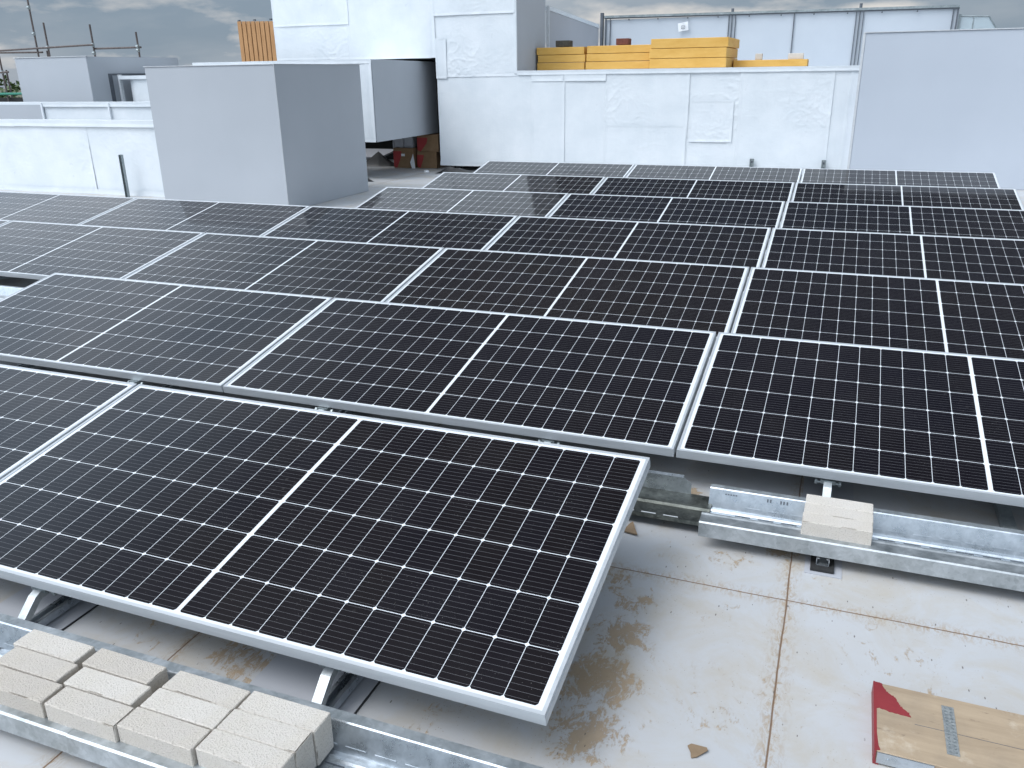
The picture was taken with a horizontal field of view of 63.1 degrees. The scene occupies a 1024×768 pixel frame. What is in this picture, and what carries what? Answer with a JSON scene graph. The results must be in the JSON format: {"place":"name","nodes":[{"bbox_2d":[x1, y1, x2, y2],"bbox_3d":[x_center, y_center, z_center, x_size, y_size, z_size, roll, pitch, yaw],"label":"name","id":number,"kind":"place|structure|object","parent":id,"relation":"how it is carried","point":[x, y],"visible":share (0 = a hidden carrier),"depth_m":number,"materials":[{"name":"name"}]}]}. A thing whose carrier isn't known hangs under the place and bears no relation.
{"place":"outdoors","nodes":[
{"label":"outdoors","id":0,"kind":"place"},
{"bbox_2d":[0,89,21,96],"bbox_3d":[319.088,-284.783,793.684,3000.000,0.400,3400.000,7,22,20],"label":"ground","id":1,"kind":"structure","parent":0,"point":[13,92],"depth_m":1089.25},
{"bbox_2d":[0,75,20,97],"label":"tree","id":2,"kind":"object","parent":1,"relation":"on","point":[16,88],"visible":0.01,"depth_m":48.13,"materials":[{"name":"green plant"}]},
{"bbox_2d":[0,101,152,119],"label":"parapet","id":3,"kind":"structure","parent":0,"point":[141,110],"depth_m":13.88,"materials":[{"name":"white metal"}]},
{"bbox_2d":[271,0,544,78],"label":"white tower","id":4,"kind":"structure","parent":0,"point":[467,38],"depth_m":13.29,"materials":[{"name":"paint"}]},
{"bbox_2d":[437,167,473,172],"bbox_3d":[-0.834,-3.454,13.460,0.876,0.100,0.274,4,21,13],"label":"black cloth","id":5,"kind":"object","parent":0,"point":[452,169],"visible":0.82,"depth_m":13.45,"materials":[{"name":"fabric"}]},
{"bbox_2d":[0,158,1023,767],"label":"flat roof surface","id":6,"kind":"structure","parent":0,"point":[730,654],"depth_m":2.33,"materials":[{"name":"concrete"}]},
{"bbox_2d":[17,364,35,367],"bbox_3d":[-1.299,-1.405,8.089,0.072,0.034,9.150,7,22,20],"label":"base rail","id":7,"kind":"object","parent":6,"relation":"on","point":[26,365],"depth_m":4.63,"materials":[{"name":"metal"}]},
{"bbox_3d":[-2.796,-0.064,4.416,0.090,0.116,0.142,7,22,20],"label":"bracket","id":8,"kind":"object","parent":7,"relation":"on","visible":0},
{"bbox_2d":[0,273,332,391],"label":"solar panel","id":9,"kind":"object","parent":8,"relation":"on","point":[210,338],"visible":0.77,"depth_m":4.55,"materials":[{"name":"black glass"}]},
{"bbox_2d":[0,586,96,629],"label":"roof membrane strip","id":10,"kind":"object","parent":6,"relation":"on","point":[12,605],"depth_m":2.56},
{"bbox_2d":[0,0,141,101],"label":"scaffold","id":11,"kind":"object","parent":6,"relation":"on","point":[20,99],"visible":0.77,"depth_m":24.10,"materials":[{"name":"metal"}]},
{"bbox_2d":[0,119,164,196],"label":"white parapet","id":12,"kind":"structure","parent":6,"relation":"on","point":[64,155],"depth_m":11.63,"materials":[{"name":"paint"}]},
{"bbox_2d":[15,56,178,101],"bbox_3d":[-7.748,-5.257,16.019,1.722,1.892,2.260,7,22,20],"label":"grey box","id":13,"kind":"object","parent":6,"relation":"on","point":[69,79],"visible":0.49,"depth_m":14.89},
{"bbox_2d":[118,155,129,196],"bbox_3d":[-5.241,-2.810,11.272,0.046,0.560,0.041,7,22,20],"label":"slotted strut","id":14,"kind":"object","parent":6,"relation":"on","point":[124,175],"visible":0.97,"depth_m":11.27,"materials":[{"name":"metal"}]},
{"bbox_2d":[163,384,180,388],"bbox_3d":[-0.619,-1.037,7.077,0.072,0.034,10.675,7,22,20],"label":"base rail","id":15,"kind":"object","parent":6,"relation":"on","point":[171,386],"depth_m":4.29,"materials":[{"name":"metal"}]},
{"bbox_2d":[0,613,156,752],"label":"ballast tray","id":16,"kind":"object","parent":15,"relation":"on","point":[43,731],"visible":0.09,"depth_m":2.01,"materials":[{"name":"metal"}]},
{"bbox_2d":[0,666,63,717],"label":"concrete brick","id":17,"kind":"object","parent":16,"relation":"on","point":[26,693],"visible":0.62,"depth_m":2.01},
{"bbox_2d":[0,646,78,687],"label":"concrete brick","id":18,"kind":"object","parent":16,"relation":"on","point":[37,664],"visible":0.47,"depth_m":2.09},
{"bbox_2d":[13,629,95,669],"bbox_3d":[-1.188,0.723,2.181,0.213,0.101,0.066,7,22,20],"label":"concrete brick","id":19,"kind":"object","parent":16,"relation":"on","point":[61,648],"visible":0.41,"depth_m":2.16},
{"bbox_2d":[44,686,134,742],"bbox_3d":[-0.989,0.799,1.968,0.213,0.101,0.066,7,22,20],"label":"concrete brick","id":20,"kind":"object","parent":16,"relation":"on","point":[92,714],"visible":0.66,"depth_m":1.94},
{"bbox_2d":[82,648,168,693],"bbox_3d":[-0.969,0.748,2.100,0.213,0.101,0.066,7,22,20],"label":"concrete brick","id":21,"kind":"object","parent":16,"relation":"on","point":[153,676],"visible":0.45,"depth_m":2.07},
{"bbox_2d":[631,470,711,525],"bbox_3d":[-1.447,0.162,3.758,4.618,0.076,0.231,7,22,20],"label":"ballast tray","id":22,"kind":"object","parent":15,"relation":"on","point":[666,496],"visible":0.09,"depth_m":3.04,"materials":[{"name":"metal"}]},
{"bbox_2d":[0,409,354,647],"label":"base rail","id":23,"kind":"object","parent":6,"relation":"on","point":[54,610],"depth_m":2.50,"materials":[{"name":"metal"}]},
{"bbox_2d":[18,586,57,621],"bbox_3d":[-1.388,0.657,2.431,0.090,0.116,0.142,7,22,20],"label":"mounting bracket","id":24,"kind":"object","parent":23,"relation":"on","point":[32,602],"visible":0.38,"depth_m":2.41,"materials":[{"name":"metal"}]},
{"bbox_2d":[0,384,649,725],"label":"solar panel","id":25,"kind":"object","parent":24,"relation":"on","point":[467,567],"visible":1,"depth_m":2.44,"materials":[{"name":"black glass"}]},
{"bbox_2d":[315,406,333,411],"bbox_3d":[-0.854,0.171,3.710,0.090,0.116,0.142,7,22,20],"label":"mounting bracket","id":26,"kind":"object","parent":23,"relation":"on","point":[324,408],"visible":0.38,"depth_m":3.72,"materials":[{"name":"metal"}]},
{"bbox_2d":[223,298,715,456],"bbox_3d":[-0.191,-0.103,3.925,2.110,0.037,0.993,7,32,20],"label":"solar panel","id":27,"kind":"object","parent":26,"relation":"on","point":[629,387],"visible":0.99,"depth_m":3.82,"materials":[{"name":"black glass"}]},
{"bbox_2d":[143,64,368,205],"bbox_3d":[-3.209,-3.253,10.821,1.876,1.648,1.896,7,22,20],"label":"grey box","id":28,"kind":"object","parent":6,"relation":"on","point":[287,134],"visible":0.83,"depth_m":10.06,"materials":[{"name":"metal"}]},
{"bbox_2d":[237,19,276,61],"bbox_3d":[-6.545,-9.123,24.687,2.150,3.030,1.600,7,22,20],"label":"timber enclosure","id":29,"kind":"object","parent":6,"relation":"on","point":[257,40],"visible":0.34,"depth_m":23.82,"materials":[{"name":"brown wood"}]},
{"bbox_2d":[66,658,543,767],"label":"ballast tray","id":30,"kind":"object","parent":6,"relation":"on","point":[359,741],"visible":0.26,"depth_m":1.91,"materials":[{"name":"metal"}]},
{"bbox_2d":[64,667,151,708],"bbox_3d":[-0.980,0.774,2.035,0.213,0.101,0.066,7,22,20],"label":"concrete brick","id":31,"kind":"object","parent":30,"relation":"on","point":[132,694],"visible":0.42,"depth_m":2.01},
{"bbox_2d":[117,707,210,766],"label":"concrete brick","id":32,"kind":"object","parent":30,"relation":"on","point":[162,735],"visible":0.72,"depth_m":1.87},
{"bbox_2d":[140,688,231,731],"bbox_3d":[-0.758,0.798,1.958,0.213,0.101,0.066,7,22,20],"label":"concrete brick","id":33,"kind":"object","parent":30,"relation":"on","point":[195,711],"visible":0.42,"depth_m":1.94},
{"bbox_2d":[162,670,250,710],"bbox_3d":[-0.734,0.778,2.017,0.213,0.100,0.066,7,22,20],"label":"concrete brick","id":34,"kind":"object","parent":30,"relation":"on","point":[207,690],"visible":0.47,"depth_m":2.00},
{"bbox_2d":[195,729,295,767],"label":"concrete brick","id":35,"kind":"object","parent":30,"relation":"on","point":[216,748],"visible":1,"depth_m":1.81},
{"bbox_2d":[217,709,315,767],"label":"concrete brick","id":36,"kind":"object","parent":30,"relation":"on","point":[298,742],"visible":0.62,"depth_m":1.86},
{"bbox_2d":[237,691,333,765],"bbox_3d":[-0.528,0.801,1.945,0.213,0.100,0.066,7,22,20],"label":"concrete brick","id":37,"kind":"object","parent":30,"relation":"on","point":[317,723],"visible":0.62,"depth_m":1.92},
{"bbox_2d":[249,654,378,713],"bbox_3d":[-0.438,0.714,2.442,0.320,0.005,1.800,7,22,20],"label":"roof membrane strip","id":38,"kind":"object","parent":6,"relation":"on","point":[289,675],"depth_m":2.23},
{"bbox_2d":[192,59,438,141],"bbox_3d":[-3.141,-4.409,13.792,3.215,1.732,2.117,7,22,20],"label":"raised duct","id":39,"kind":"object","parent":6,"relation":"on","point":[399,99],"visible":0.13,"depth_m":12.81,"materials":[{"name":"white metal"}]},
{"bbox_2d":[117,75,149,101],"bbox_3d":[-5.528,-5.030,15.339,2.680,1.280,1.550,7,22,20],"label":"white duct end","id":40,"kind":"object","parent":39,"relation":"attached to","point":[139,88],"visible":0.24,"depth_m":14.87,"materials":[{"name":"metal"}]},
{"bbox_2d":[0,285,709,382],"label":"ballast tray","id":41,"kind":"object","parent":6,"relation":"on","point":[5,291],"depth_m":6.09,"materials":[{"name":"metal"}]},
{"bbox_2d":[366,148,392,158],"bbox_3d":[-2.537,-4.118,14.902,0.950,0.028,0.300,7,46,20],"label":"board sheet","id":42,"kind":"object","parent":6,"relation":"on","point":[370,153],"visible":0.43,"depth_m":14.85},
{"bbox_2d":[366,151,393,166],"bbox_3d":[-2.375,-3.984,14.728,0.700,0.250,0.317,7,22,20],"label":"black plastic","id":43,"kind":"object","parent":6,"relation":"on","point":[378,159],"visible":0.88,"depth_m":14.63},
{"bbox_2d":[365,58,439,158],"bbox_3d":[-2.138,-4.821,14.809,3.500,1.759,1.650,7,22,20],"label":"dark recess","id":44,"kind":"object","parent":6,"relation":"on","point":[380,145],"visible":0.14,"depth_m":15.83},
{"bbox_2d":[393,147,417,167],"bbox_3d":[-1.790,-3.937,14.468,0.380,0.331,0.403,7,22,20],"label":"carton","id":45,"kind":"object","parent":6,"relation":"on","point":[402,157],"visible":0.76,"depth_m":14.30,"materials":[{"name":"brown cardboard"}]},
{"bbox_2d":[394,136,416,147],"bbox_3d":[-1.811,-4.191,14.428,0.350,0.170,0.300,7,22,20],"label":"white carton","id":46,"kind":"object","parent":45,"relation":"on","point":[409,142],"visible":0.68,"depth_m":14.31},
{"bbox_2d":[417,152,446,167],"bbox_3d":[-1.380,-3.883,14.391,0.370,0.271,0.402,7,22,20],"label":"carton","id":47,"kind":"object","parent":6,"relation":"on","point":[428,159],"visible":0.65,"depth_m":14.22,"materials":[{"name":"brown cardboard"}]},
{"bbox_2d":[417,133,439,151],"bbox_3d":[-1.357,-4.142,14.294,0.400,0.281,0.402,7,22,20],"label":"carton","id":48,"kind":"object","parent":47,"relation":"on","point":[428,143],"visible":0.56,"depth_m":14.12,"materials":[{"name":"brown cardboard"}]},
{"bbox_2d":[325,438,542,708],"bbox_3d":[1.286,-0.807,6.385,0.072,0.034,10.675,7,22,20],"label":"base rail","id":49,"kind":"object","parent":6,"relation":"on","point":[343,686],"depth_m":2.16,"materials":[{"name":"metal"}]},
{"bbox_2d":[312,664,349,704],"bbox_3d":[-0.464,0.768,2.095,0.090,0.116,0.142,7,22,20],"label":"mounting bracket","id":50,"kind":"object","parent":49,"relation":"on","point":[324,684],"visible":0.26,"depth_m":2.07,"materials":[{"name":"metal"}]},
{"bbox_2d":[624,522,636,534],"bbox_3d":[0.424,0.507,2.940,0.055,0.006,0.077,4,25,21],"label":"cardboard scrap","id":51,"kind":"object","parent":6,"relation":"on","point":[630,528],"visible":0.88,"depth_m":2.93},
{"bbox_2d":[437,65,859,174],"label":"white plant wall","id":52,"kind":"structure","parent":6,"relation":"on","point":[791,117],"depth_m":12.38,"materials":[{"name":"paint"}]},
{"bbox_2d":[537,62,585,69],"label":"insulation board","id":53,"kind":"object","parent":52,"relation":"on","point":[564,66],"visible":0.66,"depth_m":13.46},
{"bbox_2d":[538,54,586,62],"bbox_3d":[0.873,-5.311,13.620,0.800,0.110,0.450,7,22,20],"label":"insulation board","id":54,"kind":"object","parent":53,"relation":"on","point":[558,58],"visible":0.76,"depth_m":13.43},
{"bbox_2d":[537,47,586,54],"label":"insulation board","id":55,"kind":"object","parent":54,"relation":"on","point":[563,51],"visible":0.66,"depth_m":13.39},
{"bbox_2d":[556,40,572,46],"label":"weight brick","id":56,"kind":"object","parent":55,"relation":"on","point":[565,43],"visible":0.98,"depth_m":13.44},
{"bbox_2d":[545,5,598,62],"bbox_3d":[1.117,-6.290,15.297,0.117,1.020,2.903,7,22,21],"label":"sloped screen","id":57,"kind":"object","parent":52,"relation":"on","point":[576,30],"visible":0.67,"depth_m":14.93,"materials":[{"name":"white metal"}]},
{"bbox_2d":[585,61,649,69],"bbox_3d":[1.745,-5.104,13.358,1.030,0.112,0.520,7,22,20],"label":"insulation board","id":58,"kind":"object","parent":52,"relation":"on","point":[620,65],"visible":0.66,"depth_m":13.12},
{"bbox_2d":[586,53,649,61],"bbox_3d":[1.755,-5.213,13.313,1.030,0.112,0.520,7,22,20],"label":"insulation board","id":59,"kind":"object","parent":58,"relation":"on","point":[617,57],"visible":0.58,"depth_m":13.09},
{"bbox_2d":[587,44,650,53],"bbox_3d":[1.762,-5.322,13.268,1.030,0.112,0.520,7,22,20],"label":"insulation board","id":60,"kind":"object","parent":59,"relation":"on","point":[612,49],"visible":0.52,"depth_m":13.04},
{"bbox_2d":[616,38,630,44],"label":"weight brick","id":61,"kind":"object","parent":60,"relation":"on","point":[623,41],"visible":0.94,"depth_m":13.10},
{"bbox_2d":[649,58,736,68],"bbox_3d":[2.855,-5.012,13.036,1.140,0.134,1.350,7,22,20],"label":"insulation board","id":62,"kind":"object","parent":52,"relation":"on","point":[693,63],"visible":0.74,"depth_m":12.45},
{"bbox_2d":[649,47,737,58],"bbox_3d":[2.848,-5.144,12.989,1.140,0.134,1.350,7,22,20],"label":"insulation board","id":63,"kind":"object","parent":62,"relation":"on","point":[719,52],"visible":0.92,"depth_m":12.42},
{"bbox_2d":[651,37,739,48],"bbox_3d":[2.862,-5.273,12.934,1.140,0.134,1.350,7,22,20],"label":"insulation board","id":64,"kind":"object","parent":63,"relation":"on","point":[707,42],"visible":0.86,"depth_m":12.36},
{"bbox_2d":[733,59,808,66],"bbox_3d":[3.977,-4.926,12.810,1.080,0.099,0.400,7,22,20],"label":"insulation board","id":65,"kind":"object","parent":52,"relation":"on","point":[770,63],"visible":0.86,"depth_m":12.63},
{"bbox_2d":[788,53,803,58],"bbox_3d":[4.279,-4.939,12.567,0.220,0.085,0.100,7,22,20],"label":"pale block","id":66,"kind":"object","parent":65,"relation":"on","point":[795,55],"depth_m":12.52,"materials":[{"name":"concrete"}]},
{"bbox_2d":[600,3,959,65],"bbox_3d":[4.746,-6.478,15.593,6.370,1.060,0.160,7,22,20],"label":"cladding screen","id":67,"kind":"object","parent":52,"relation":"on","point":[825,37],"visible":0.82,"depth_m":15.40,"materials":[{"name":"metal"}]},
{"bbox_2d":[957,14,996,28],"bbox_3d":[8.118,-6.117,14.384,0.810,0.507,0.040,7,22,20],"label":"guard rail","id":68,"kind":"object","parent":67,"relation":"attached to","point":[959,20],"visible":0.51,"depth_m":14.39,"materials":[{"name":"grey"}]},
{"bbox_2d":[688,743,707,757],"bbox_3d":[0.443,0.870,1.981,0.044,0.006,0.041,-1,20,-1],"label":"cardboard scrap","id":69,"kind":"object","parent":6,"relation":"on","point":[696,750],"visible":1,"depth_m":1.98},
{"bbox_2d":[810,484,833,573],"bbox_3d":[2.628,-0.931,6.662,0.072,0.034,9.150,7,22,20],"label":"base rail","id":70,"kind":"object","parent":6,"relation":"on","point":[821,564],"visible":0.2,"depth_m":2.69,"materials":[{"name":"metal"}]},
{"bbox_2d":[814,478,840,496],"bbox_3d":[1.126,0.409,2.990,0.090,0.116,0.142,7,22,20],"label":"mounting bracket","id":71,"kind":"object","parent":70,"relation":"on","point":[827,485],"visible":0.56,"depth_m":2.98,"materials":[{"name":"metal"}]},
{"bbox_2d":[676,332,1023,506],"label":"solar panel","id":72,"kind":"object","parent":71,"relation":"on","point":[939,423],"visible":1,"depth_m":3.25,"materials":[{"name":"black glass"}]},
{"bbox_2d":[698,484,1023,591],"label":"ballast tray","id":73,"kind":"object","parent":70,"relation":"on","point":[986,555],"visible":0.83,"depth_m":2.73,"materials":[{"name":"metal"}]},
{"bbox_2d":[801,512,872,545],"bbox_3d":[1.050,0.491,2.707,0.213,0.101,0.066,7,21,21],"label":"concrete brick","id":74,"kind":"object","parent":73,"relation":"on","point":[840,529],"visible":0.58,"depth_m":2.68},
{"bbox_2d":[804,503,872,522],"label":"concrete brick","id":75,"kind":"object","parent":73,"relation":"on","point":[836,512],"visible":0.31,"depth_m":2.75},
{"bbox_2d":[806,494,873,513],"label":"concrete brick","id":76,"kind":"object","parent":73,"relation":"on","point":[842,503],"visible":0.4,"depth_m":2.80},
{"bbox_2d":[804,554,841,578],"bbox_3d":[1.018,0.586,2.728,0.113,0.003,0.155,7,22,20],"label":"roof membrane strip","id":77,"kind":"object","parent":6,"relation":"on","point":[837,574],"visible":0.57,"depth_m":2.69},
{"bbox_2d":[802,476,852,500],"bbox_3d":[1.294,0.331,3.397,0.180,0.004,1.040,7,22,20],"label":"roof membrane strip","id":78,"kind":"object","parent":6,"relation":"on","point":[844,491],"depth_m":3.20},
{"bbox_2d":[847,27,1023,189],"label":"grey end wall","id":79,"kind":"structure","parent":6,"relation":"on","point":[941,100],"depth_m":10.76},
{"bbox_2d":[871,681,1023,767],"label":"scaffold board","id":80,"kind":"object","parent":6,"relation":"on","point":[912,729],"visible":1,"depth_m":1.98,"materials":[{"name":"brown wood"}]},
{"bbox_3d":[-3.368,0.418,3.151,0.090,0.116,0.142,7,22,20],"label":"bracket","id":81,"kind":"object","parent":6,"relation":"on","visible":0},
{"bbox_2d":[0,364,136,479],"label":"solar panel","id":82,"kind":"object","parent":81,"relation":"on","point":[41,410],"visible":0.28,"depth_m":3.27,"materials":[{"name":"glass"}]},
{"bbox_3d":[-4.734,-1.399,8.067,0.090,0.116,0.142,7,22,20],"label":"bracket","id":83,"kind":"object","parent":6,"relation":"on","visible":0},
{"bbox_2d":[0,191,135,224],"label":"solar panel","id":84,"kind":"object","parent":83,"relation":"on","point":[51,208],"visible":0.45,"depth_m":8.62,"materials":[{"name":"black glass"}]},
{"bbox_2d":[0,0,1023,88],"label":"sky","id":85,"kind":"structure","parent":0,"point":[189,31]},
{"bbox_2d":[992,503,1017,529],"bbox_3d":[1.847,0.372,3.193,0.044,0.046,0.930,7,22,20],"label":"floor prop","id":86,"kind":"object","parent":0,"point":[1005,516],"depth_m":2.94,"materials":[{"name":"metal"}]},
{"bbox_3d":[-2.271,-0.551,5.698,0.090,0.116,0.142,7,22,20],"label":"bracket","id":87,"kind":"object","parent":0,"visible":0},
{"bbox_2d":[123,233,443,301],"bbox_3d":[-1.639,-0.831,5.933,2.108,0.035,0.996,7,32,20],"label":"solar panel","id":88,"kind":"object","parent":87,"relation":"on","point":[378,272],"visible":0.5,"depth_m":5.91,"materials":[{"name":"black glass"}]},
{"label":"bracket","id":89,"kind":"object","parent":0,"visible":0},
{"bbox_2d":[386,248,749,343],"bbox_3d":[0.337,-0.592,5.214,2.108,0.035,0.996,7,32,20],"label":"solar panel","id":90,"kind":"object","parent":89,"relation":"on","point":[696,296],"visible":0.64,"depth_m":5.18,"materials":[{"name":"black glass"}]},
{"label":"bracket","id":91,"kind":"object","parent":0,"visible":0},
{"bbox_2d":[731,267,1023,358],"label":"solar panel","id":92,"kind":"object","parent":91,"relation":"on","point":[960,316],"visible":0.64,"depth_m":4.59,"materials":[{"name":"black glass"}]},
{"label":"bracket","id":93,"kind":"object","parent":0,"visible":0},
{"bbox_2d":[79,198,309,235],"bbox_3d":[-3.082,-1.556,7.931,2.108,0.035,0.996,7,32,20],"label":"solar panel","id":94,"kind":"object","parent":93,"relation":"on","point":[253,219],"visible":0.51,"depth_m":7.97,"materials":[{"name":"black glass"}]},
{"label":"bracket","id":95,"kind":"object","parent":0,"visible":0},
{"bbox_2d":[263,206,517,249],"bbox_3d":[-1.105,-1.317,7.212,2.108,0.035,0.996,7,32,20],"label":"solar panel","id":96,"kind":"object","parent":95,"relation":"on","point":[444,230],"visible":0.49,"depth_m":7.25,"materials":[{"name":"black glass"}]},
{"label":"bracket","id":97,"kind":"object","parent":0,"visible":0},
{"bbox_2d":[485,216,770,281],"bbox_3d":[0.872,-1.079,6.493,2.108,0.035,0.996,7,32,20],"label":"solar panel","id":98,"kind":"object","parent":97,"relation":"on","point":[745,246],"visible":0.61,"depth_m":6.53,"materials":[{"name":"black glass"}]},
{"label":"bracket","id":99,"kind":"object","parent":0,"visible":0},
{"bbox_2d":[761,228,1023,283],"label":"solar panel","id":100,"kind":"object","parent":99,"relation":"on","point":[999,260],"visible":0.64,"depth_m":5.89,"materials":[{"name":"black glass"}]},
{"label":"bracket","id":101,"kind":"object","parent":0,"visible":0},
{"bbox_2d":[355,187,568,216],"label":"solar panel","id":102,"kind":"object","parent":101,"relation":"on","point":[536,204],"visible":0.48,"depth_m":8.57,"materials":[{"name":"black glass"}]},
{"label":"bracket","id":103,"kind":"object","parent":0,"visible":0},
{"bbox_2d":[548,193,784,242],"bbox_3d":[1.400,-1.566,7.775,2.108,0.035,0.996,7,32,20],"label":"solar panel","id":104,"kind":"object","parent":103,"relation":"on","point":[737,212],"visible":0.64,"depth_m":7.85,"materials":[{"name":"black glass"}]},
{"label":"bracket","id":105,"kind":"object","parent":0,"visible":0},
{"bbox_2d":[779,201,1023,239],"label":"solar panel","id":106,"kind":"object","parent":105,"relation":"on","point":[966,222],"visible":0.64,"depth_m":7.17,"materials":[{"name":"black glass"}]},
{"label":"bracket","id":107,"kind":"object","parent":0,"visible":0},
{"bbox_2d":[422,172,605,193],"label":"solar panel","id":108,"kind":"object","parent":107,"relation":"on","point":[528,183],"visible":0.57,"depth_m":9.89,"materials":[{"name":"black glass"}]},
{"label":"bracket","id":109,"kind":"object","parent":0,"visible":0},
{"bbox_2d":[592,177,794,215],"bbox_3d":[1.925,-2.053,9.057,2.108,0.035,0.996,7,32,20],"label":"solar panel","id":110,"kind":"object","parent":109,"relation":"on","point":[729,189],"visible":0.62,"depth_m":9.17,"materials":[{"name":"black glass"}]},
{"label":"bracket","id":111,"kind":"object","parent":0,"visible":0},
{"bbox_2d":[791,182,1023,209],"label":"solar panel","id":112,"kind":"object","parent":111,"relation":"on","point":[969,197],"visible":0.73,"depth_m":8.45,"materials":[{"name":"black glass"}]},
{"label":"bracket","id":113,"kind":"object","parent":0,"visible":0},
{"bbox_2d":[473,161,634,176],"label":"solar panel","id":114,"kind":"object","parent":113,"relation":"on","point":[563,168],"visible":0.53,"depth_m":11.20,"materials":[{"name":"black glass"}]},
{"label":"bracket","id":115,"kind":"object","parent":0,"visible":0},
{"bbox_2d":[626,164,802,194],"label":"solar panel","id":116,"kind":"object","parent":115,"relation":"on","point":[768,174],"visible":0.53,"depth_m":10.48,"materials":[{"name":"black glass"}]},
{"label":"bracket","id":117,"kind":"object","parent":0,"visible":0},
{"bbox_2d":[800,168,1000,187],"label":"solar panel","id":118,"kind":"object","parent":117,"relation":"on","point":[916,178],"visible":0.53,"depth_m":9.76,"materials":[{"name":"black glass"}]},
{"bbox_3d":[-3.870,-1.114,7.416,0.072,0.034,3.093,7,22,20],"label":"base rail","id":119,"kind":"object","parent":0,"visible":0},
{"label":"bracket","id":120,"kind":"object","parent":119,"relation":"on","visible":0},
{"bbox_2d":[0,220,204,279],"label":"solar panel","id":121,"kind":"object","parent":120,"relation":"on","point":[35,250],"visible":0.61,"depth_m":6.57,"materials":[{"name":"black glass"}]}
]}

